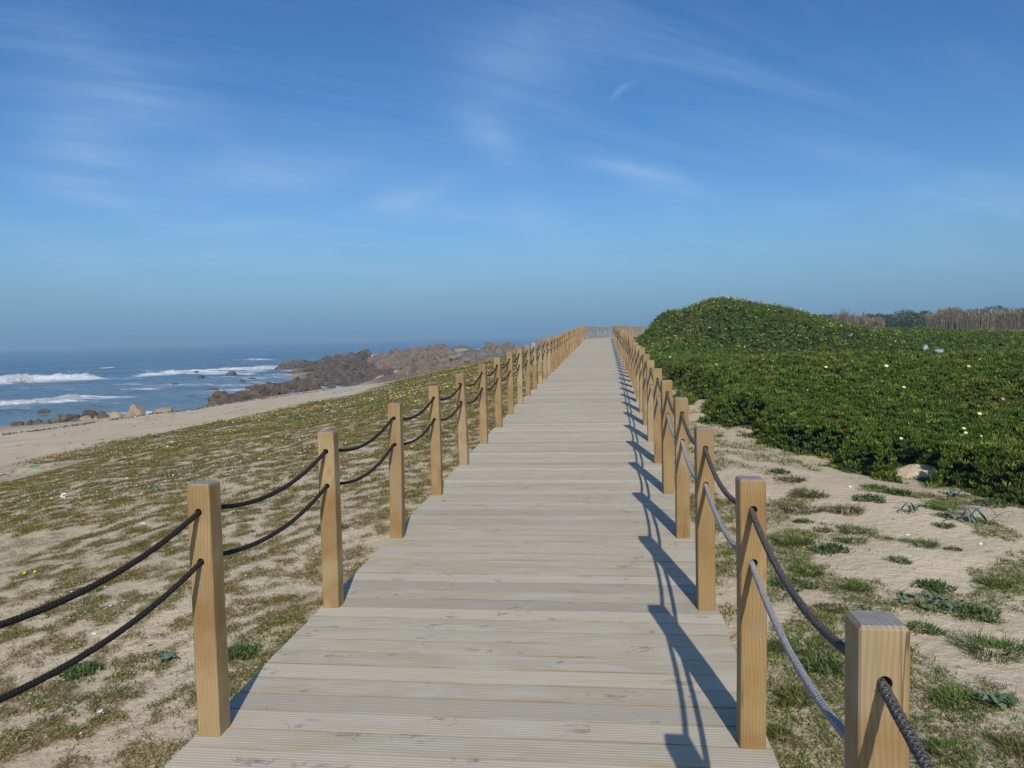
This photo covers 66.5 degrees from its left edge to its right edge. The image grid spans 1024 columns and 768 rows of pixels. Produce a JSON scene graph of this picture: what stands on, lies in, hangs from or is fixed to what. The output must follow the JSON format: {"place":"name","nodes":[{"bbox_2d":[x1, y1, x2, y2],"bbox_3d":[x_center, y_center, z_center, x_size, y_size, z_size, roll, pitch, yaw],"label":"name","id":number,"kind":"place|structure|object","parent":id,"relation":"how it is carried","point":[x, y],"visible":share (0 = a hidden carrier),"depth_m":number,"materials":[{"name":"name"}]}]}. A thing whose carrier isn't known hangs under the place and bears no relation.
{"place":"outdoors","nodes":[
{"label":"outdoors","id":0,"kind":"place"},
{"bbox_2d":[0,333,642,425],"bbox_3d":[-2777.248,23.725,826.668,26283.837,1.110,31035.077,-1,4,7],"label":"sea","id":1,"kind":"structure","parent":0,"point":[123,379],"depth_m":162.32,"materials":[{"name":"liquid"}]},
{"bbox_2d":[0,394,81,404],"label":"breaking wave","id":2,"kind":"object","parent":1,"relation":"on","point":[61,397],"visible":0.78,"depth_m":68.86,"materials":[{"name":"liquid"}]},
{"bbox_2d":[0,373,94,380],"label":"breaking wave","id":3,"kind":"object","parent":1,"relation":"on","point":[19,377],"visible":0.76,"depth_m":118.61,"materials":[{"name":"liquid"}]},
{"bbox_2d":[163,365,274,372],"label":"breaking wave","id":4,"kind":"object","parent":1,"relation":"on","point":[248,367],"visible":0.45,"depth_m":132.76,"materials":[{"name":"liquid"}]},
{"bbox_2d":[0,302,1023,767],"bbox_3d":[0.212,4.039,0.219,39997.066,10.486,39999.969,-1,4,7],"label":"ground","id":5,"kind":"structure","parent":0,"point":[880,516],"depth_m":6.32,"materials":[{"name":"sand"}]},
{"bbox_2d":[50,413,68,422],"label":"boulder","id":6,"kind":"object","parent":5,"relation":"on","point":[60,418],"visible":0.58,"depth_m":50.31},
{"bbox_2d":[55,658,105,681],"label":"leafy weed","id":7,"kind":"object","parent":5,"relation":"on","point":[82,666],"visible":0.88,"depth_m":4.93,"materials":[{"name":"green plant"}]},
{"bbox_2d":[81,410,97,418],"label":"boulder","id":8,"kind":"object","parent":5,"relation":"on","point":[92,414],"visible":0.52,"depth_m":54.80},
{"bbox_2d":[125,403,145,416],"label":"boulder","id":9,"kind":"object","parent":5,"relation":"on","point":[134,409],"visible":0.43,"depth_m":49.62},
{"bbox_2d":[0,388,334,435],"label":"tide wrack","id":10,"kind":"object","parent":5,"relation":"on","point":[77,424],"visible":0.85,"depth_m":48.45,"materials":[{"name":"brown plant"}]},
{"bbox_2d":[156,650,180,662],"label":"strap leaf plant","id":11,"kind":"object","parent":5,"relation":"on","point":[164,657],"visible":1,"depth_m":5.03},
{"bbox_2d":[16,384,395,484],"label":"beach sprigs","id":12,"kind":"object","parent":5,"relation":"on","point":[147,436],"visible":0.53,"depth_m":27.61,"materials":[{"name":"green plant"}]},
{"bbox_2d":[186,480,230,736],"bbox_3d":[-1.191,1.183,3.106,0.093,1.601,0.093,-1,4,7],"label":"wooden post","id":13,"kind":"object","parent":5,"relation":"on","point":[209,627],"visible":0.88,"depth_m":3.05,"materials":[{"name":"brown wood"}]},
{"bbox_2d":[227,641,264,660],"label":"leafy weed","id":14,"kind":"object","parent":5,"relation":"on","point":[236,649],"visible":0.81,"depth_m":5.00,"materials":[{"name":"green plant"}]},
{"bbox_2d":[204,382,296,405],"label":"rock outcrop","id":15,"kind":"object","parent":5,"relation":"on","point":[251,392],"visible":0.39,"depth_m":71.83,"materials":[{"name":"stone"}]},
{"bbox_2d":[4,351,542,737],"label":"white flowers","id":16,"kind":"object","parent":5,"relation":"on","point":[268,447],"visible":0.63,"depth_m":19.32,"materials":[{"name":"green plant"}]},
{"bbox_2d":[0,349,550,767],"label":"ground cover","id":17,"kind":"object","parent":5,"relation":"on","point":[143,449],"visible":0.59,"depth_m":10.19,"materials":[{"name":"green plant"}]},
{"bbox_2d":[9,352,550,581],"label":"yellow flowers","id":18,"kind":"object","parent":5,"relation":"on","point":[276,410],"visible":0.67,"depth_m":28.04,"materials":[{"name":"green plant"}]},
{"bbox_2d":[273,359,319,369],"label":"rock outcrop","id":19,"kind":"object","parent":5,"relation":"on","point":[299,364],"visible":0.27,"depth_m":137.52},
{"bbox_2d":[275,377,321,391],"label":"rock outcrop","id":20,"kind":"object","parent":5,"relation":"on","point":[307,386],"visible":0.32,"depth_m":79.42,"materials":[{"name":"stone"}]},
{"bbox_2d":[317,430,343,607],"bbox_3d":[-1.024,1.065,4.456,0.099,1.601,0.098,-1,4,7],"label":"wooden post","id":21,"kind":"object","parent":5,"relation":"on","point":[331,542],"visible":0.73,"depth_m":4.40,"materials":[{"name":"brown wood"}]},
{"bbox_2d":[303,349,373,371],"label":"rock outcrop","id":22,"kind":"object","parent":5,"relation":"on","point":[352,361],"visible":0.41,"depth_m":123.76,"materials":[{"name":"stone"}]},
{"bbox_2d":[303,366,399,387],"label":"rock outcrop","id":23,"kind":"object","parent":5,"relation":"on","point":[332,377],"visible":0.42,"depth_m":97.06,"materials":[{"name":"stone"}]},
{"bbox_2d":[387,403,404,538],"bbox_3d":[-0.855,0.940,5.808,0.101,1.601,0.095,0,3,7],"label":"wooden post","id":24,"kind":"object","parent":5,"relation":"on","point":[396,484],"visible":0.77,"depth_m":5.75,"materials":[{"name":"brown wood"}]},
{"bbox_2d":[0,327,622,628],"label":"rope","id":25,"kind":"object","parent":24,"relation":"attached to","point":[93,585],"visible":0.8,"depth_m":2.81,"materials":[{"name":"fabric"}]},
{"bbox_2d":[0,330,632,702],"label":"rope","id":26,"kind":"object","parent":24,"relation":"attached to","point":[21,689],"visible":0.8,"depth_m":2.80,"materials":[{"name":"fabric"}]},
{"bbox_2d":[367,343,455,369],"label":"rock outcrop","id":27,"kind":"object","parent":5,"relation":"on","point":[396,358],"visible":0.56,"depth_m":120.48,"materials":[{"name":"stone"}]},
{"bbox_2d":[394,355,471,380],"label":"rock outcrop","id":28,"kind":"object","parent":5,"relation":"on","point":[412,367],"visible":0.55,"depth_m":83.18,"materials":[{"name":"stone"}]},
{"bbox_2d":[428,385,442,494],"bbox_3d":[-0.691,0.815,7.157,0.101,1.601,0.095,-1,3,5],"label":"wooden post","id":29,"kind":"object","parent":5,"relation":"on","point":[436,453],"visible":0.62,"depth_m":7.10,"materials":[{"name":"brown wood"}]},
{"bbox_2d":[455,373,468,465],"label":"wooden post","id":30,"kind":"object","parent":5,"relation":"on","point":[462,424],"visible":0.7,"depth_m":8.45,"materials":[{"name":"brown wood"}]},
{"bbox_2d":[164,337,779,767],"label":"boardwalk","id":31,"kind":"structure","parent":5,"relation":"on","point":[520,593],"depth_m":3.97,"materials":[{"name":"grey wood"}]},
{"bbox_2d":[456,349,495,359],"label":"rock outcrop","id":32,"kind":"object","parent":5,"relation":"on","point":[474,353],"visible":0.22,"depth_m":106.12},
{"bbox_2d":[478,364,487,443],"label":"wooden post","id":33,"kind":"object","parent":5,"relation":"on","point":[483,410],"visible":0.72,"depth_m":9.79,"materials":[{"name":"brown wood"}]},
{"bbox_2d":[458,353,515,363],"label":"rock outcrop","id":34,"kind":"object","parent":5,"relation":"on","point":[473,360],"visible":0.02,"depth_m":95.23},
{"bbox_2d":[494,357,502,426],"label":"wooden post","id":35,"kind":"object","parent":5,"relation":"on","point":[498,400],"visible":0.69,"depth_m":11.14,"materials":[{"name":"brown wood"}]},
{"bbox_2d":[478,342,524,354],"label":"rock outcrop","id":36,"kind":"object","parent":5,"relation":"on","point":[494,348],"visible":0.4,"depth_m":124.17,"materials":[{"name":"stone"}]},
{"bbox_2d":[506,352,513,414],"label":"wooden post","id":37,"kind":"object","parent":5,"relation":"on","point":[510,395],"visible":0.66,"depth_m":12.49,"materials":[{"name":"brown wood"}]},
{"bbox_2d":[5,447,1017,766],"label":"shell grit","id":38,"kind":"object","parent":5,"relation":"on","point":[377,541],"visible":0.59,"depth_m":6.13,"materials":[{"name":"white"}]},
{"bbox_2d":[516,348,522,403],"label":"wooden post","id":39,"kind":"object","parent":5,"relation":"on","point":[519,382],"visible":0.72,"depth_m":13.84,"materials":[{"name":"brown wood"}]},
{"bbox_2d":[525,345,530,395],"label":"wooden post","id":40,"kind":"object","parent":5,"relation":"on","point":[527,377],"visible":0.73,"depth_m":15.19,"materials":[{"name":"brown wood"}]},
{"bbox_2d":[531,343,536,389],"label":"wooden post","id":41,"kind":"object","parent":5,"relation":"on","point":[534,374],"visible":0.75,"depth_m":16.54,"materials":[{"name":"brown wood"}]},
{"bbox_2d":[537,340,542,383],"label":"wooden post","id":42,"kind":"object","parent":5,"relation":"on","point":[540,377],"visible":0.69,"depth_m":17.89,"materials":[{"name":"brown wood"}]},
{"bbox_2d":[542,339,546,378],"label":"wooden post","id":43,"kind":"object","parent":5,"relation":"on","point":[544,361],"visible":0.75,"depth_m":19.24,"materials":[{"name":"brown wood"}]},
{"bbox_2d":[546,337,550,374],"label":"wooden post","id":44,"kind":"object","parent":5,"relation":"on","point":[548,360],"visible":0.64,"depth_m":20.58,"materials":[{"name":"brown wood"}]},
{"bbox_2d":[550,337,554,371],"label":"wooden post","id":45,"kind":"object","parent":5,"relation":"on","point":[552,358],"visible":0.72,"depth_m":21.94,"materials":[{"name":"brown wood"}]},
{"bbox_2d":[553,336,557,368],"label":"wooden post","id":46,"kind":"object","parent":5,"relation":"on","point":[555,355],"visible":0.49,"depth_m":23.29,"materials":[{"name":"brown wood"}]},
{"bbox_2d":[626,335,629,373],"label":"wooden post","id":47,"kind":"object","parent":5,"relation":"on","point":[627,336],"visible":0.34,"depth_m":20.40,"materials":[{"name":"brown wood"}]},
{"bbox_2d":[628,329,843,739],"bbox_3d":[7.581,-2.776,47.038,4.045,1.336,94.963,-1,4,11],"label":"rope","id":48,"kind":"object","parent":47,"relation":"attached to","point":[834,721],"visible":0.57,"depth_m":2.40,"materials":[{"name":"fabric"}]},
{"bbox_2d":[631,340,635,387],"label":"wooden post","id":49,"kind":"object","parent":5,"relation":"on","point":[632,369],"visible":0.36,"depth_m":16.34,"materials":[{"name":"brown wood"}]},
{"bbox_2d":[620,326,934,767],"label":"rope","id":50,"kind":"object","parent":49,"relation":"attached to","point":[911,739],"visible":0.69,"depth_m":1.88,"materials":[{"name":"fabric"}]},
{"bbox_2d":[633,342,637,393],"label":"wooden post","id":51,"kind":"object","parent":5,"relation":"on","point":[634,362],"visible":0.34,"depth_m":14.99,"materials":[{"name":"brown wood"}]},
{"bbox_2d":[635,345,640,401],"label":"wooden post","id":52,"kind":"object","parent":5,"relation":"on","point":[637,347],"visible":0.38,"depth_m":13.64,"materials":[{"name":"brown wood"}]},
{"bbox_2d":[638,349,644,411],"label":"wooden post","id":53,"kind":"object","parent":5,"relation":"on","point":[641,351],"visible":0.46,"depth_m":12.30,"materials":[{"name":"brown wood"}]},
{"bbox_2d":[643,354,649,424],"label":"wooden post","id":54,"kind":"object","parent":5,"relation":"on","point":[646,357],"visible":0.39,"depth_m":10.94,"materials":[{"name":"brown wood"}]},
{"bbox_2d":[646,360,653,441],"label":"wooden post","id":55,"kind":"object","parent":5,"relation":"on","point":[650,413],"visible":0.52,"depth_m":9.60,"materials":[{"name":"brown wood"}]},
{"bbox_2d":[653,368,661,462],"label":"wooden post","id":56,"kind":"object","parent":5,"relation":"on","point":[657,372],"visible":0.49,"depth_m":8.25,"materials":[{"name":"brown wood"}]},
{"bbox_2d":[660,380,673,493],"bbox_3d":[1.388,0.764,6.960,0.093,1.601,0.093,-1,3,2],"label":"wooden post","id":57,"kind":"object","parent":5,"relation":"on","point":[667,459],"visible":0.62,"depth_m":6.90,"materials":[{"name":"brown wood"}]},
{"bbox_2d":[673,397,689,538],"bbox_3d":[1.222,0.894,5.608,0.101,1.601,0.095,-1,4,6],"label":"wooden post","id":58,"kind":"object","parent":5,"relation":"on","point":[682,499],"visible":0.66,"depth_m":5.55,"materials":[{"name":"brown wood"}]},
{"bbox_2d":[694,426,715,610],"bbox_3d":[1.055,1.031,4.261,0.093,1.601,0.093,-1,4,5],"label":"wooden post","id":59,"kind":"object","parent":5,"relation":"on","point":[705,553],"visible":0.66,"depth_m":4.20,"materials":[{"name":"brown wood"}]},
{"bbox_2d":[735,476,766,749],"bbox_3d":[0.889,1.142,2.910,0.101,1.601,0.095,-1,4,7],"label":"wooden post","id":60,"kind":"object","parent":5,"relation":"on","point":[750,491],"visible":0.91,"depth_m":2.85,"materials":[{"name":"brown wood"}]},
{"bbox_2d":[766,722,801,741],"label":"grass tuft","id":61,"kind":"object","parent":5,"relation":"on","point":[787,732],"visible":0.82,"depth_m":3.37,"materials":[{"name":"green plant"}]},
{"bbox_2d":[767,532,815,547],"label":"grass tuft","id":62,"kind":"object","parent":5,"relation":"on","point":[785,543],"visible":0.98,"depth_m":6.04,"materials":[{"name":"green plant"}]},
{"bbox_2d":[775,475,808,482],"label":"grass tuft","id":63,"kind":"object","parent":5,"relation":"on","point":[796,478],"visible":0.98,"depth_m":7.92,"materials":[{"name":"green plant"}]},
{"bbox_2d":[767,574,819,591],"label":"leafy weed","id":64,"kind":"object","parent":5,"relation":"on","point":[807,584],"visible":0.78,"depth_m":5.11,"materials":[{"name":"green plant"}]},
{"bbox_2d":[770,682,834,709],"bbox_3d":[1.347,1.456,3.634,0.305,0.056,0.267,0,4,20],"label":"grass tuft","id":65,"kind":"object","parent":5,"relation":"on","point":[780,692],"visible":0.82,"depth_m":3.67,"materials":[{"name":"green plant"}]},
{"bbox_2d":[778,501,827,514],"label":"grass tuft","id":66,"kind":"object","parent":5,"relation":"on","point":[796,510],"visible":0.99,"depth_m":6.89,"materials":[{"name":"green plant"}]},
{"bbox_2d":[767,628,842,661],"bbox_3d":[1.554,1.393,4.207,0.480,0.090,0.391,0,4,20],"label":"grass tuft","id":67,"kind":"object","parent":5,"relation":"on","point":[801,639],"visible":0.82,"depth_m":4.21,"materials":[{"name":"green plant"}]},
{"bbox_2d":[787,562,827,576],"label":"grass tuft","id":68,"kind":"object","parent":5,"relation":"on","point":[801,568],"visible":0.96,"depth_m":5.41,"materials":[{"name":"green plant"}]},
{"bbox_2d":[788,487,830,497],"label":"grass tuft","id":69,"kind":"object","parent":5,"relation":"on","point":[822,494],"visible":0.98,"depth_m":7.33,"materials":[{"name":"green plant"}]},
{"bbox_2d":[799,651,844,678],"bbox_3d":[1.572,1.413,3.952,0.272,0.063,0.254,1,4,35],"label":"leafy weed","id":70,"kind":"object","parent":5,"relation":"on","point":[826,664],"visible":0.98,"depth_m":3.94,"materials":[{"name":"green plant"}]},
{"bbox_2d":[634,297,1023,508],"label":"ice plant mat","id":71,"kind":"object","parent":5,"relation":"on","point":[746,377],"visible":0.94,"depth_m":11.78,"materials":[{"name":"green plant"}]},
{"bbox_2d":[635,295,1018,375],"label":"ice plant flowers","id":72,"kind":"object","parent":71,"relation":"on","point":[979,359],"visible":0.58,"depth_m":29.07,"materials":[{"name":"yellow plant"}]},
{"bbox_2d":[813,600,846,612],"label":"grass tuft","id":73,"kind":"object","parent":5,"relation":"on","point":[828,604],"visible":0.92,"depth_m":4.73,"materials":[{"name":"green plant"}]},
{"bbox_2d":[806,540,855,554],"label":"leafy weed","id":74,"kind":"object","parent":5,"relation":"on","point":[835,547],"visible":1,"depth_m":5.78,"materials":[{"name":"green plant"}]},
{"bbox_2d":[818,502,867,515],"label":"grass tuft","id":75,"kind":"object","parent":5,"relation":"on","point":[850,512],"visible":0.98,"depth_m":6.83,"materials":[{"name":"green plant"}]},
{"bbox_2d":[827,534,869,545],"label":"grass tuft","id":76,"kind":"object","parent":5,"relation":"on","point":[841,539],"visible":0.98,"depth_m":6.03,"materials":[{"name":"green plant"}]},
{"bbox_2d":[835,522,876,534],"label":"grass tuft","id":77,"kind":"object","parent":5,"relation":"on","point":[856,529],"visible":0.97,"depth_m":6.29,"materials":[{"name":"green plant"}]},
{"bbox_2d":[837,580,875,593],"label":"grass tuft","id":78,"kind":"object","parent":5,"relation":"on","point":[858,587],"visible":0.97,"depth_m":5.04,"materials":[{"name":"green plant"}]},
{"bbox_2d":[832,309,885,327],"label":"reed bed","id":79,"kind":"object","parent":5,"relation":"on","point":[863,320],"visible":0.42,"depth_m":129.59,"materials":[{"name":"brown plant"}]},
{"bbox_2d":[850,492,885,502],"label":"leafy weed","id":80,"kind":"object","parent":5,"relation":"on","point":[870,497],"visible":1,"depth_m":7.17,"materials":[{"name":"green plant"}]},
{"bbox_2d":[844,610,909,767],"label":"wooden post","id":81,"kind":"object","parent":5,"relation":"on","point":[877,645],"visible":0.97,"depth_m":1.48,"materials":[{"name":"brown wood"}]},
{"bbox_2d":[877,486,911,496],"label":"leafy weed","id":82,"kind":"object","parent":5,"relation":"on","point":[892,491],"visible":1,"depth_m":7.49,"materials":[{"name":"green plant"}]},
{"bbox_2d":[871,309,918,327],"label":"bush","id":83,"kind":"object","parent":5,"relation":"on","point":[890,320],"visible":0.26,"depth_m":150.17,"materials":[{"name":"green plant"}]},
{"bbox_2d":[884,554,915,563],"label":"grass tuft","id":84,"kind":"object","parent":5,"relation":"on","point":[894,559],"visible":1,"depth_m":5.54,"materials":[{"name":"green plant"}]},
{"bbox_2d":[893,312,925,328],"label":"bush","id":85,"kind":"object","parent":5,"relation":"on","point":[910,320],"visible":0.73,"depth_m":142.78,"materials":[{"name":"green plant"}]},
{"bbox_2d":[899,501,925,512],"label":"strap leaf plant","id":86,"kind":"object","parent":5,"relation":"on","point":[911,507],"visible":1,"depth_m":6.74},
{"bbox_2d":[895,536,940,548],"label":"grass tuft","id":87,"kind":"object","parent":5,"relation":"on","point":[924,544],"visible":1,"depth_m":5.96,"materials":[{"name":"green plant"}]},
{"bbox_2d":[895,463,943,478],"bbox_3d":[4.578,1.075,8.837,0.573,0.351,0.454,0,4,25],"label":"rock","id":88,"kind":"object","parent":5,"relation":"on","point":[915,471],"visible":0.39,"depth_m":8.73,"materials":[{"name":"stone"}]},
{"bbox_2d":[906,619,951,635],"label":"grass tuft","id":89,"kind":"object","parent":5,"relation":"on","point":[927,626],"visible":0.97,"depth_m":4.37,"materials":[{"name":"green plant"}]},
{"bbox_2d":[896,590,963,612],"bbox_3d":[2.523,1.303,4.718,0.370,0.047,0.325,0,4,28],"label":"rosette plant","id":90,"kind":"object","parent":5,"relation":"on","point":[941,601],"visible":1,"depth_m":4.70,"materials":[{"name":"green plant"}]},
{"bbox_2d":[921,502,946,510],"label":"grass tuft","id":91,"kind":"object","parent":5,"relation":"on","point":[933,506],"visible":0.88,"depth_m":6.94,"materials":[{"name":"green plant"}]},
{"bbox_2d":[910,577,958,594],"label":"leafy weed","id":92,"kind":"object","parent":5,"relation":"on","point":[933,584],"visible":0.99,"depth_m":5.00,"materials":[{"name":"green plant"}]},
{"bbox_2d":[919,733,979,764],"bbox_3d":[1.740,1.467,3.139,0.266,0.053,0.237,1,4,29],"label":"grass tuft","id":93,"kind":"object","parent":5,"relation":"on","point":[949,744],"visible":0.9,"depth_m":3.17,"materials":[{"name":"green plant"}]},
{"bbox_2d":[943,472,980,482],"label":"leafy weed","id":94,"kind":"object","parent":5,"relation":"on","point":[962,478],"visible":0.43,"depth_m":8.49,"materials":[{"name":"green plant"}]},
{"bbox_2d":[924,680,1001,714],"bbox_3d":[2.050,1.427,3.558,0.335,0.068,0.290,1,4,30],"label":"grass tuft","id":95,"kind":"object","parent":5,"relation":"on","point":[951,690],"visible":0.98,"depth_m":3.58,"materials":[{"name":"green plant"}]},
{"bbox_2d":[924,306,1023,330],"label":"reed bed","id":96,"kind":"object","parent":5,"relation":"on","point":[1011,319],"visible":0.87,"depth_m":122.46,"materials":[{"name":"brown plant"}]},
{"bbox_2d":[945,601,1005,623],"bbox_3d":[2.718,1.321,4.610,0.328,0.079,0.310,1,4,31],"label":"leafy weed","id":97,"kind":"object","parent":5,"relation":"on","point":[981,610],"visible":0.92,"depth_m":4.56,"materials":[{"name":"green plant"}]},
{"bbox_2d":[940,504,1019,525],"bbox_3d":[3.901,1.070,6.474,0.641,0.137,0.338,1,4,31],"label":"strap leaf plant","id":98,"kind":"object","parent":5,"relation":"on","point":[973,517],"visible":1,"depth_m":6.50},
{"bbox_2d":[938,625,1023,664],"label":"grass tuft","id":99,"kind":"object","parent":5,"relation":"on","point":[1004,643],"visible":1,"depth_m":4.13,"materials":[{"name":"green plant"}]},
{"bbox_2d":[965,497,1015,508],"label":"leafy weed","id":100,"kind":"object","parent":5,"relation":"on","point":[985,501],"visible":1,"depth_m":7.22,"materials":[{"name":"green plant"}]},
{"bbox_2d":[969,689,1018,709],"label":"rosette plant","id":101,"kind":"object","parent":5,"relation":"on","point":[1004,699],"visible":1,"depth_m":3.51,"materials":[{"name":"green plant"}]},
{"bbox_2d":[971,575,1018,589],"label":"grass tuft","id":102,"kind":"object","parent":5,"relation":"on","point":[1003,581],"visible":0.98,"depth_m":5.15,"materials":[{"name":"green plant"}]},
{"bbox_2d":[990,731,1023,755],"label":"grass tuft","id":103,"kind":"object","parent":5,"relation":"on","point":[1011,740],"visible":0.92,"depth_m":3.17,"materials":[{"name":"green plant"}]},
{"bbox_2d":[0,0,1023,348],"label":"sky","id":104,"kind":"structure","parent":0,"point":[173,172],"materials":[{"name":"blue"}]},
{"bbox_2d":[641,304,1013,390],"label":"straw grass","id":105,"kind":"structure","parent":0,"point":[716,326],"depth_m":29.39,"materials":[{"name":"beige plant"}]},
{"bbox_2d":[658,389,1023,767],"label":"short grass","id":106,"kind":"structure","parent":0,"point":[1018,575],"depth_m":4.53,"materials":[{"name":"green plant"}]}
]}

